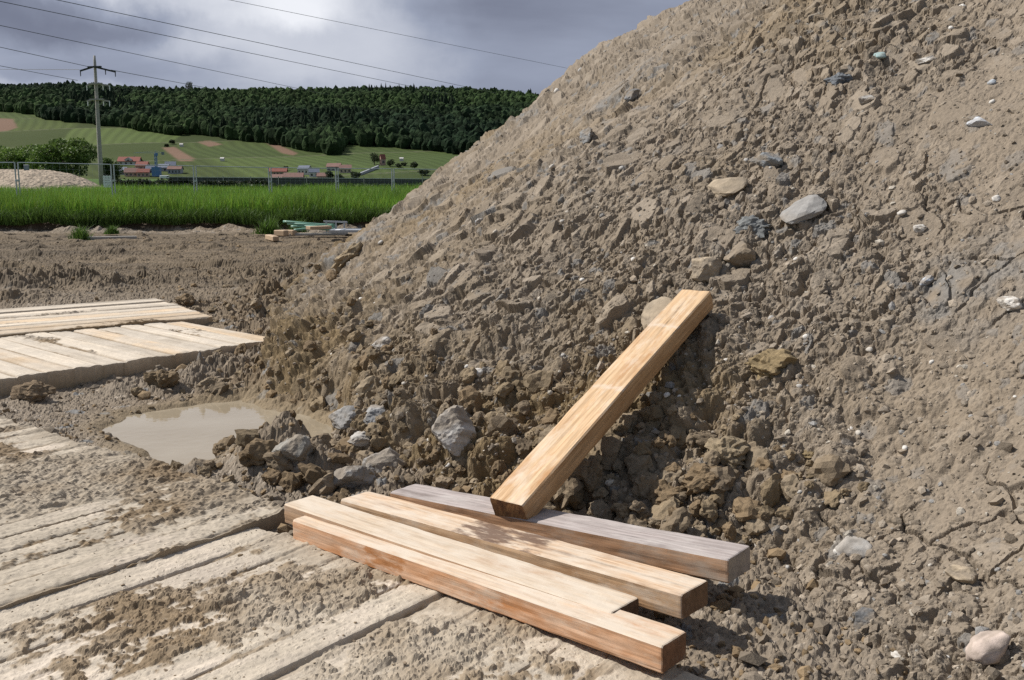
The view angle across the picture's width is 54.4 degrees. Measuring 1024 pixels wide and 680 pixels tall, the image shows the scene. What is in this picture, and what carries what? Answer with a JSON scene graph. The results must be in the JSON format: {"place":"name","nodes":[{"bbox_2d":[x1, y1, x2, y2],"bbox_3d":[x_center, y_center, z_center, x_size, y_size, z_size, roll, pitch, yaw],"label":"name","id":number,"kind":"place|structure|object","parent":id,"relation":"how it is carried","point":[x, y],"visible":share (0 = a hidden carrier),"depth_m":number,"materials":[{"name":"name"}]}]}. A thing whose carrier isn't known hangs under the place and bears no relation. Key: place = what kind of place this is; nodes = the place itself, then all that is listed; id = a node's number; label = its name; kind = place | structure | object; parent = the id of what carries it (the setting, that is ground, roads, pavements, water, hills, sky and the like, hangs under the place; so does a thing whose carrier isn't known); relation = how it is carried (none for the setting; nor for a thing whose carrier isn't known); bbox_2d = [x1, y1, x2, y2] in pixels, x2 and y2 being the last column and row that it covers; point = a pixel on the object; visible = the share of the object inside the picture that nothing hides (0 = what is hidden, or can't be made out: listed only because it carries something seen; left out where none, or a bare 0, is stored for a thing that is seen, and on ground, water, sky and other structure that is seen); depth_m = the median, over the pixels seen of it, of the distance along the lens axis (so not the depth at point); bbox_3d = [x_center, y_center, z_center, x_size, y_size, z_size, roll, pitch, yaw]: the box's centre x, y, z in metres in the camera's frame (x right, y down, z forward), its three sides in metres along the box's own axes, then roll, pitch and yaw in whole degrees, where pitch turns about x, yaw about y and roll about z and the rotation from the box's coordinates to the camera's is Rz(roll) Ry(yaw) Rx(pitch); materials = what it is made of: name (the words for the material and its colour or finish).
{"place":"outdoors","nodes":[
{"label":"outdoors","id":0,"kind":"place"},
{"bbox_2d":[0,25,326,94],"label":"overhead cable","id":1,"kind":"object","parent":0,"point":[147,56],"visible":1,"depth_m":141.78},
{"bbox_2d":[0,1,445,93],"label":"overhead cable","id":2,"kind":"object","parent":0,"point":[198,42],"visible":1,"depth_m":149.26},
{"bbox_2d":[0,111,457,178],"bbox_3d":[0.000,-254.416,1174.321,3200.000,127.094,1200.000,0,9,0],"label":"hill","id":3,"kind":"structure","parent":0,"point":[19,129],"depth_m":783.66,"materials":[{"name":"plant"}]},
{"bbox_2d":[117,156,141,163],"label":"house","id":4,"kind":"structure","parent":3,"relation":"on","point":[127,160],"depth_m":699.21,"materials":[{"name":"white paint"}]},
{"bbox_2d":[124,167,138,176],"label":"house","id":5,"kind":"structure","parent":3,"relation":"on","point":[128,172],"depth_m":645.31,"materials":[{"name":"pink paint"}]},
{"bbox_2d":[135,161,149,168],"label":"house","id":6,"kind":"structure","parent":3,"relation":"on","point":[138,164],"depth_m":672.56,"materials":[{"name":"red paint"}]},
{"bbox_2d":[136,169,150,176],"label":"house","id":7,"kind":"structure","parent":3,"relation":"on","point":[140,173],"depth_m":643.39,"materials":[{"name":"red paint"}]},
{"bbox_2d":[136,151,163,174],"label":"tower crane","id":8,"kind":"object","parent":3,"relation":"on","point":[156,170],"visible":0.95,"depth_m":642.81,"materials":[{"name":"blue metal"}]},
{"bbox_2d":[167,166,183,173],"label":"house","id":9,"kind":"structure","parent":3,"relation":"on","point":[176,170],"depth_m":656.74,"materials":[{"name":"red paint"}]},
{"bbox_2d":[0,80,538,154],"bbox_3d":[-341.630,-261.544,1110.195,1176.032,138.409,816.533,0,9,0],"label":"forest","id":10,"kind":"object","parent":3,"relation":"on","point":[335,120],"visible":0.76,"depth_m":992.60,"materials":[{"name":"green plant"}]},
{"bbox_2d":[269,168,287,175],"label":"house","id":11,"kind":"structure","parent":3,"relation":"on","point":[280,171],"depth_m":649.05,"materials":[{"name":"pink paint"}]},
{"bbox_2d":[297,165,311,174],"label":"house","id":12,"kind":"structure","parent":3,"relation":"on","point":[303,169],"depth_m":652.91,"materials":[{"name":"white paint"}]},
{"bbox_2d":[308,169,319,176],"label":"house","id":13,"kind":"structure","parent":3,"relation":"on","point":[313,172],"depth_m":643.22,"materials":[{"name":"white paint"}]},
{"bbox_2d":[326,162,341,170],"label":"house","id":14,"kind":"structure","parent":3,"relation":"on","point":[333,165],"depth_m":672.42,"materials":[{"name":"red paint"}]},
{"bbox_2d":[339,164,351,172],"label":"house","id":15,"kind":"structure","parent":3,"relation":"on","point":[345,170],"depth_m":660.75,"materials":[{"name":"red paint"}]},
{"bbox_2d":[58,0,493,92],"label":"overhead cable","id":16,"kind":"object","parent":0,"point":[248,40],"visible":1,"depth_m":149.71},
{"bbox_2d":[0,0,688,93],"label":"sky","id":17,"kind":"structure","parent":0,"point":[557,33],"materials":[{"name":"grey"}]},
{"bbox_2d":[231,0,563,67],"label":"overhead cable","id":18,"kind":"object","parent":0,"point":[385,31],"visible":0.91,"depth_m":196.85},
{"bbox_2d":[0,179,907,679],"bbox_3d":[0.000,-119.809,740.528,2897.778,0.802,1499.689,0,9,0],"label":"ground","id":19,"kind":"structure","parent":0,"point":[166,247],"depth_m":8.07,"materials":[{"name":"soil"}]},
{"bbox_2d":[0,162,17,196],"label":"fence panel","id":20,"kind":"object","parent":19,"relation":"on","point":[15,175],"visible":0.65,"depth_m":36.41,"materials":[{"name":"metal"}]},
{"bbox_2d":[0,145,32,169],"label":"tree","id":21,"kind":"object","parent":19,"relation":"on","point":[15,155],"visible":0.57,"depth_m":119.09,"materials":[{"name":"green plant"}]},
{"bbox_2d":[12,144,41,164],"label":"tree","id":22,"kind":"object","parent":19,"relation":"on","point":[25,148],"visible":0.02,"depth_m":123.46,"materials":[{"name":"green plant"}]},
{"bbox_2d":[10,380,55,401],"bbox_3d":[-3.646,0.397,7.572,0.332,0.171,0.181,-1,13,-8],"label":"mud lump","id":23,"kind":"object","parent":19,"relation":"on","point":[33,390],"visible":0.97,"depth_m":7.54,"materials":[{"name":"soil"}]},
{"bbox_2d":[0,169,99,189],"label":"gravel heap","id":24,"kind":"object","parent":19,"relation":"on","point":[29,177],"visible":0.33,"depth_m":67.10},
{"bbox_2d":[25,137,97,176],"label":"tree","id":25,"kind":"object","parent":19,"relation":"on","point":[62,150],"visible":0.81,"depth_m":114.59,"materials":[{"name":"green plant"}]},
{"bbox_2d":[16,162,112,195],"bbox_3d":[-17.049,-5.879,38.024,0.700,1.773,3.906,7,12,36],"label":"fence panel","id":26,"kind":"object","parent":19,"relation":"on","point":[18,180],"visible":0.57,"depth_m":37.69,"materials":[{"name":"metal"}]},
{"bbox_2d":[65,224,94,239],"bbox_3d":[-11.340,-2.854,26.102,0.904,0.456,0.801,8,12,40],"label":"weed clump","id":27,"kind":"object","parent":19,"relation":"on","point":[80,234],"visible":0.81,"depth_m":26.02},
{"bbox_2d":[80,55,115,185],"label":"utility pole","id":28,"kind":"object","parent":19,"relation":"on","point":[97,99],"visible":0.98,"depth_m":85.79,"materials":[{"name":"concrete"}]},
{"bbox_2d":[0,298,212,336],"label":"timber mat","id":29,"kind":"object","parent":19,"relation":"on","point":[47,319],"visible":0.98,"depth_m":10.96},
{"bbox_2d":[87,236,136,239],"bbox_3d":[-10.577,-2.696,26.300,1.243,0.090,0.120,-3,10,-16],"label":"board","id":30,"kind":"object","parent":19,"relation":"on","point":[107,237],"visible":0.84,"depth_m":26.24,"materials":[{"name":"wood"}]},
{"bbox_2d":[102,157,123,179],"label":"tree","id":31,"kind":"object","parent":19,"relation":"on","point":[106,168],"visible":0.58,"depth_m":121.62,"materials":[{"name":"green plant"}]},
{"bbox_2d":[104,225,124,233],"bbox_3d":[-11.613,-3.226,28.846,0.687,0.304,0.528,0,9,0],"label":"weed clump","id":32,"kind":"object","parent":19,"relation":"on","point":[111,230],"visible":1,"depth_m":28.76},
{"bbox_2d":[0,321,264,395],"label":"timber mat","id":33,"kind":"object","parent":19,"relation":"on","point":[65,359],"visible":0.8,"depth_m":9.00,"materials":[{"name":"wood"}]},
{"bbox_2d":[0,415,287,609],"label":"timber mat","id":34,"kind":"object","parent":19,"relation":"on","point":[77,558],"visible":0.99,"depth_m":4.76,"materials":[{"name":"wood"}]},
{"bbox_2d":[111,164,194,194],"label":"fence panel","id":35,"kind":"object","parent":19,"relation":"on","point":[149,176],"visible":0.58,"depth_m":40.73,"materials":[{"name":"metal"}]},
{"bbox_2d":[143,369,179,387],"bbox_3d":[-2.797,0.331,7.953,0.277,0.192,0.207,-4,10,-21],"label":"mud lump","id":36,"kind":"object","parent":19,"relation":"on","point":[161,378],"visible":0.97,"depth_m":7.91,"materials":[{"name":"soil"}]},
{"bbox_2d":[174,293,195,305],"bbox_3d":[-4.089,-0.496,12.447,0.267,0.180,0.192,5,11,28],"label":"mud lump","id":37,"kind":"object","parent":19,"relation":"on","point":[187,299],"visible":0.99,"depth_m":12.40,"materials":[{"name":"soil"}]},
{"bbox_2d":[105,178,267,188],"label":"hedge","id":38,"kind":"object","parent":19,"relation":"on","point":[211,183],"visible":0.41,"depth_m":84.63,"materials":[{"name":"green plant"}]},
{"bbox_2d":[0,202,391,225],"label":"grass","id":39,"kind":"structure","parent":19,"relation":"on","point":[22,218],"depth_m":31.66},
{"bbox_2d":[0,182,418,214],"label":"grass","id":40,"kind":"structure","parent":19,"relation":"on","point":[101,197],"depth_m":33.14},
{"bbox_2d":[103,176,110,187],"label":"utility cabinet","id":41,"kind":"object","parent":40,"relation":"on","point":[107,182],"visible":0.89,"depth_m":59.25,"materials":[{"name":"metal"}]},
{"bbox_2d":[102,400,332,464],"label":"puddle","id":42,"kind":"object","parent":19,"relation":"on","point":[185,435],"visible":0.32,"depth_m":6.95,"materials":[{"name":"liquid"}]},
{"bbox_2d":[212,435,235,456],"bbox_3d":[-1.687,0.656,5.935,0.168,0.197,0.201,-6,11,-32],"label":"mud lump","id":43,"kind":"object","parent":19,"relation":"on","point":[221,446],"visible":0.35,"depth_m":5.88,"materials":[{"name":"soil"}]},
{"bbox_2d":[194,166,269,192],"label":"fence panel","id":44,"kind":"object","parent":19,"relation":"on","point":[233,176],"visible":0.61,"depth_m":43.01,"materials":[{"name":"metal"}]},
{"bbox_2d":[238,438,278,466],"bbox_3d":[-1.390,0.628,5.499,0.241,0.172,0.206,-3,9,-17],"label":"mud lump","id":45,"kind":"object","parent":19,"relation":"on","point":[254,451],"visible":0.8,"depth_m":5.42,"materials":[{"name":"soil"}]},
{"bbox_2d":[248,213,283,233],"bbox_3d":[-7.060,-3.396,28.792,1.172,0.657,1.148,-7,12,-38],"label":"weed clump","id":46,"kind":"object","parent":19,"relation":"on","point":[268,227],"visible":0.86,"depth_m":28.76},
{"bbox_2d":[261,468,281,485],"bbox_3d":[-1.271,0.746,5.381,0.158,0.110,0.167,9,13,43],"label":"mud lump","id":47,"kind":"object","parent":19,"relation":"on","point":[272,476],"visible":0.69,"depth_m":5.32,"materials":[{"name":"soil"}]},
{"bbox_2d":[265,234,278,240],"bbox_3d":[-6.367,-2.711,26.392,0.160,0.130,0.976,-4,10,-25],"label":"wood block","id":48,"kind":"object","parent":19,"relation":"on","point":[270,237],"visible":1,"depth_m":26.10,"materials":[{"name":"brown wood"}]},
{"bbox_2d":[274,230,287,235],"bbox_3d":[-6.477,-3.003,27.928,0.394,0.160,0.200,6,11,30],"label":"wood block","id":49,"kind":"object","parent":19,"relation":"on","point":[280,232],"visible":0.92,"depth_m":27.83,"materials":[{"name":"brown wood"}]},
{"bbox_2d":[283,172,304,177],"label":"house","id":50,"kind":"structure","parent":19,"relation":"on","point":[295,175],"depth_m":553.35,"materials":[{"name":"red paint"}]},
{"bbox_2d":[169,176,427,184],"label":"railing","id":51,"kind":"object","parent":19,"relation":"on","point":[284,180],"visible":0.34,"depth_m":114.77,"materials":[{"name":"metal"}]},
{"bbox_2d":[284,217,312,232],"bbox_3d":[-6.406,-3.462,29.757,0.946,0.474,0.874,-9,13,-42],"label":"weed clump","id":52,"kind":"object","parent":19,"relation":"on","point":[290,228],"visible":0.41,"depth_m":29.78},
{"bbox_2d":[269,167,336,192],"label":"fence panel","id":53,"kind":"object","parent":19,"relation":"on","point":[271,172],"visible":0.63,"depth_m":45.27,"materials":[{"name":"metal"}]},
{"bbox_2d":[289,233,345,235],"bbox_3d":[-5.510,-3.001,28.224,1.562,0.060,0.250,-1,9,-7],"label":"plank","id":54,"kind":"object","parent":19,"relation":"on","point":[306,234],"visible":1,"depth_m":28.09,"materials":[{"name":"wood"}]},
{"bbox_2d":[294,227,330,230],"bbox_3d":[-5.570,-3.120,28.058,1.179,0.120,0.174,1,9,5],"label":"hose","id":55,"kind":"object","parent":54,"relation":"on","point":[298,229],"visible":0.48,"depth_m":28.07,"materials":[{"name":"green plastic"}]},
{"bbox_2d":[291,225,334,228],"bbox_3d":[-5.639,-3.181,28.142,1.269,0.146,0.209,0,9,1],"label":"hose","id":56,"kind":"object","parent":55,"relation":"on","point":[294,226],"visible":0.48,"depth_m":28.18,"materials":[{"name":"green plastic"}]},
{"bbox_2d":[287,223,334,226],"bbox_3d":[-5.713,-3.248,28.236,1.360,0.166,0.227,0,9,0],"label":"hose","id":57,"kind":"object","parent":56,"relation":"on","point":[306,224],"visible":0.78,"depth_m":28.19,"materials":[{"name":"green plastic"}]},
{"bbox_2d":[283,220,334,225],"bbox_3d":[-5.780,-3.320,28.322,1.472,0.169,0.183,-1,9,-3],"label":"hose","id":58,"kind":"object","parent":57,"relation":"on","point":[285,221],"visible":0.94,"depth_m":28.29,"materials":[{"name":"green plastic"}]},
{"bbox_2d":[323,220,347,233],"bbox_3d":[-5.011,-3.203,28.267,0.702,0.385,0.252,-1,9,-4],"label":"trestle","id":59,"kind":"object","parent":54,"relation":"on","point":[335,222],"visible":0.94,"depth_m":28.27,"materials":[{"name":"metal"}]},
{"bbox_2d":[306,226,331,229],"bbox_3d":[-5.031,-2.928,25.926,0.637,0.080,0.250,-8,12,-40],"label":"plank","id":60,"kind":"object","parent":19,"relation":"on","point":[317,227],"visible":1,"depth_m":25.78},
{"bbox_2d":[233,181,422,187],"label":"hedge","id":61,"kind":"object","parent":19,"relation":"on","point":[288,184],"visible":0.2,"depth_m":77.66,"materials":[{"name":"green plant"}]},
{"bbox_2d":[339,228,361,231],"bbox_3d":[-4.085,-2.833,25.719,0.618,0.060,0.860,0,9,0],"label":"metal panel","id":62,"kind":"object","parent":19,"relation":"on","point":[350,230],"visible":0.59,"depth_m":25.32,"materials":[{"name":"metal"}]},
{"bbox_2d":[0,527,705,679],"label":"timber mat","id":63,"kind":"object","parent":19,"relation":"on","point":[367,592],"visible":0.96,"depth_m":3.59,"materials":[{"name":"wood"}]},
{"bbox_2d":[0,433,664,678],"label":"mud flakes","id":64,"kind":"object","parent":63,"relation":"on","point":[120,661],"visible":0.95,"depth_m":3.67,"materials":[{"name":"soil"}]},
{"bbox_2d":[284,495,638,615],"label":"timber beam","id":65,"kind":"structure","parent":63,"relation":"on","point":[574,589],"depth_m":3.99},
{"bbox_2d":[293,516,685,672],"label":"timber beam","id":66,"kind":"structure","parent":63,"relation":"on","point":[659,647],"depth_m":3.64,"materials":[{"name":"wood"}]},
{"bbox_2d":[336,168,392,192],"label":"fence panel","id":67,"kind":"object","parent":19,"relation":"on","point":[391,184],"visible":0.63,"depth_m":47.48,"materials":[{"name":"metal"}]},
{"bbox_2d":[392,168,436,191],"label":"fence panel","id":68,"kind":"object","parent":19,"relation":"on","point":[401,184],"visible":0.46,"depth_m":48.82,"materials":[{"name":"metal"}]},
{"bbox_2d":[0,236,907,679],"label":"mud crumbs","id":69,"kind":"object","parent":19,"relation":"on","point":[752,658],"visible":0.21,"depth_m":3.96,"materials":[{"name":"soil"}]},
{"bbox_2d":[341,491,707,618],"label":"timber beam","id":70,"kind":"structure","parent":19,"relation":"on","point":[669,593],"depth_m":3.95,"materials":[{"name":"wood"}]},
{"bbox_2d":[390,484,749,582],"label":"timber beam","id":71,"kind":"structure","parent":19,"relation":"on","point":[711,559],"depth_m":4.11,"materials":[{"name":"wood"}]},
{"bbox_2d":[490,290,712,519],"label":"timber beam","id":72,"kind":"structure","parent":71,"relation":"on","point":[533,482],"depth_m":4.86,"materials":[{"name":"wood"}]},
{"bbox_2d":[250,0,1023,679],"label":"soil heap","id":73,"kind":"object","parent":19,"relation":"on","point":[536,128],"visible":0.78,"depth_m":6.13,"materials":[{"name":"soil"}]},
{"bbox_2d":[328,405,356,429],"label":"stone","id":74,"kind":"object","parent":73,"relation":"on","point":[339,420],"visible":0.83,"depth_m":6.29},
{"bbox_2d":[331,241,365,273],"bbox_3d":[-1.952,-1.005,12.049,0.558,0.258,0.258,-47,19,-15],"label":"earth clod","id":75,"kind":"object","parent":73,"relation":"on","point":[352,251],"visible":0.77,"depth_m":11.96,"materials":[{"name":"soil"}]},
{"bbox_2d":[333,466,375,488],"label":"boulder","id":76,"kind":"object","parent":73,"relation":"on","point":[352,477],"visible":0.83,"depth_m":5.29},
{"bbox_2d":[347,431,370,446],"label":"stone","id":77,"kind":"object","parent":73,"relation":"on","point":[359,439],"visible":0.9,"depth_m":5.93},
{"bbox_2d":[363,404,384,424],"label":"stone","id":78,"kind":"object","parent":73,"relation":"on","point":[374,411],"visible":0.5,"depth_m":6.10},
{"bbox_2d":[371,336,391,349],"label":"stone","id":79,"kind":"object","parent":73,"relation":"on","point":[379,343],"visible":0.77,"depth_m":7.01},
{"bbox_2d":[131,263,869,544],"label":"wet clods","id":80,"kind":"object","parent":73,"relation":"on","point":[755,516],"visible":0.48,"depth_m":5.14,"materials":[{"name":"soil"}]},
{"bbox_2d":[272,434,312,461],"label":"boulder","id":81,"kind":"object","parent":80,"relation":"on","point":[296,447],"visible":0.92,"depth_m":5.38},
{"bbox_2d":[362,447,405,472],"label":"boulder","id":82,"kind":"object","parent":80,"relation":"on","point":[377,462],"visible":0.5,"depth_m":5.53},
{"bbox_2d":[431,405,475,456],"bbox_3d":[-0.321,0.475,5.434,0.231,0.221,0.270,-37,31,-17],"label":"boulder","id":83,"kind":"object","parent":80,"relation":"on","point":[453,428],"visible":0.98,"depth_m":5.36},
{"bbox_2d":[579,127,592,143],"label":"stone","id":84,"kind":"object","parent":73,"relation":"on","point":[586,135],"visible":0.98,"depth_m":8.69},
{"bbox_2d":[624,89,639,101],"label":"stone","id":85,"kind":"object","parent":73,"relation":"on","point":[631,94],"visible":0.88,"depth_m":9.34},
{"bbox_2d":[254,0,1023,679],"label":"earth crumbs","id":86,"kind":"object","parent":73,"relation":"on","point":[972,536],"visible":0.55,"depth_m":4.93,"materials":[{"name":"soil"}]},
{"bbox_2d":[641,296,672,328],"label":"stone","id":87,"kind":"object","parent":73,"relation":"on","point":[653,309],"visible":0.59,"depth_m":5.79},
{"bbox_2d":[647,476,682,507],"bbox_3d":[0.717,0.754,4.769,0.170,0.171,0.275,-41,33,-20],"label":"earth clod","id":88,"kind":"object","parent":73,"relation":"on","point":[661,491],"visible":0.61,"depth_m":4.72,"materials":[{"name":"soil"}]},
{"bbox_2d":[691,257,721,281],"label":"rock","id":89,"kind":"object","parent":73,"relation":"on","point":[704,268],"visible":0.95,"depth_m":5.97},
{"bbox_2d":[704,436,750,468],"bbox_3d":[1.024,0.539,4.771,0.174,0.174,0.236,-8,12,-40],"label":"earth clod","id":90,"kind":"object","parent":73,"relation":"on","point":[726,447],"visible":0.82,"depth_m":4.70,"materials":[{"name":"soil"}]},
{"bbox_2d":[708,177,747,197],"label":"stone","id":91,"kind":"object","parent":73,"relation":"on","point":[724,187],"visible":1,"depth_m":6.59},
{"bbox_2d":[723,241,755,267],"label":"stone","id":92,"kind":"object","parent":73,"relation":"on","point":[741,254],"visible":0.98,"depth_m":5.97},
{"bbox_2d":[733,215,770,237],"bbox_3d":[1.492,-0.691,6.189,0.237,0.189,0.150,-2,-32,33],"label":"clay lump","id":93,"kind":"object","parent":73,"relation":"on","point":[759,227],"visible":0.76,"depth_m":6.14,"materials":[{"name":"soil"}]},
{"bbox_2d":[756,152,782,167],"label":"stone","id":94,"kind":"object","parent":73,"relation":"on","point":[764,159],"visible":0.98,"depth_m":6.59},
{"bbox_2d":[745,349,797,379],"bbox_3d":[1.349,0.131,5.198,0.224,0.149,0.244,-38,32,-20],"label":"rock","id":95,"kind":"object","parent":73,"relation":"on","point":[770,363],"visible":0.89,"depth_m":5.14,"materials":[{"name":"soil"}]},
{"bbox_2d":[780,194,826,223],"bbox_3d":[1.780,-0.795,6.068,0.305,0.081,0.242,-40,35,-15],"label":"stone","id":96,"kind":"object","parent":73,"relation":"on","point":[806,208],"visible":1,"depth_m":6.02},
{"bbox_2d":[802,450,813,457],"bbox_3d":[1.400,0.545,4.709,0.080,0.041,0.043,6,50,45],"label":"clay lump","id":97,"kind":"object","parent":73,"relation":"on","point":[805,454],"visible":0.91,"depth_m":4.70,"materials":[{"name":"soil"}]},
{"bbox_2d":[823,72,852,85],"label":"rock","id":98,"kind":"object","parent":73,"relation":"on","point":[841,78],"visible":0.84,"depth_m":6.97,"materials":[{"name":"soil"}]},
{"bbox_2d":[834,536,872,558],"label":"stone","id":99,"kind":"object","parent":73,"relation":"on","point":[848,545],"visible":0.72,"depth_m":4.06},
{"bbox_2d":[853,607,875,629],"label":"stone","id":100,"kind":"object","parent":73,"relation":"on","point":[864,615],"visible":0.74,"depth_m":3.65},
{"bbox_2d":[858,95,874,104],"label":"stone","id":101,"kind":"object","parent":73,"relation":"on","point":[864,99],"visible":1,"depth_m":6.61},
{"bbox_2d":[913,224,927,232],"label":"stone","id":102,"kind":"object","parent":73,"relation":"on","point":[919,228],"visible":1,"depth_m":5.55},
{"bbox_2d":[915,55,936,63],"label":"stone","id":103,"kind":"object","parent":73,"relation":"on","point":[925,59],"visible":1,"depth_m":6.73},
{"bbox_2d":[919,275,933,285],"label":"stone","id":104,"kind":"object","parent":73,"relation":"on","point":[927,279],"visible":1,"depth_m":5.18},
{"bbox_2d":[944,564,977,583],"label":"rock","id":105,"kind":"object","parent":73,"relation":"on","point":[962,574],"visible":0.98,"depth_m":3.66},
{"bbox_2d":[966,117,991,126],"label":"stone","id":106,"kind":"object","parent":73,"relation":"on","point":[977,121],"visible":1,"depth_m":5.95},
{"bbox_2d":[965,630,1010,665],"bbox_3d":[1.565,1.011,3.272,0.160,0.096,0.122,-36,20,-20],"label":"stone","id":107,"kind":"object","parent":73,"relation":"on","point":[987,647],"visible":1,"depth_m":3.23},
{"bbox_2d":[996,296,1021,310],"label":"stone","id":108,"kind":"object","parent":73,"relation":"on","point":[1010,303],"visible":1,"depth_m":4.76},
{"bbox_2d":[682,462,723,494],"bbox_3d":[0.902,0.654,4.649,0.212,0.159,0.177,-5,25,33],"label":"earth clod","id":109,"kind":"object","parent":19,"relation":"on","point":[700,478],"visible":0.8,"depth_m":4.61,"materials":[{"name":"soil"}]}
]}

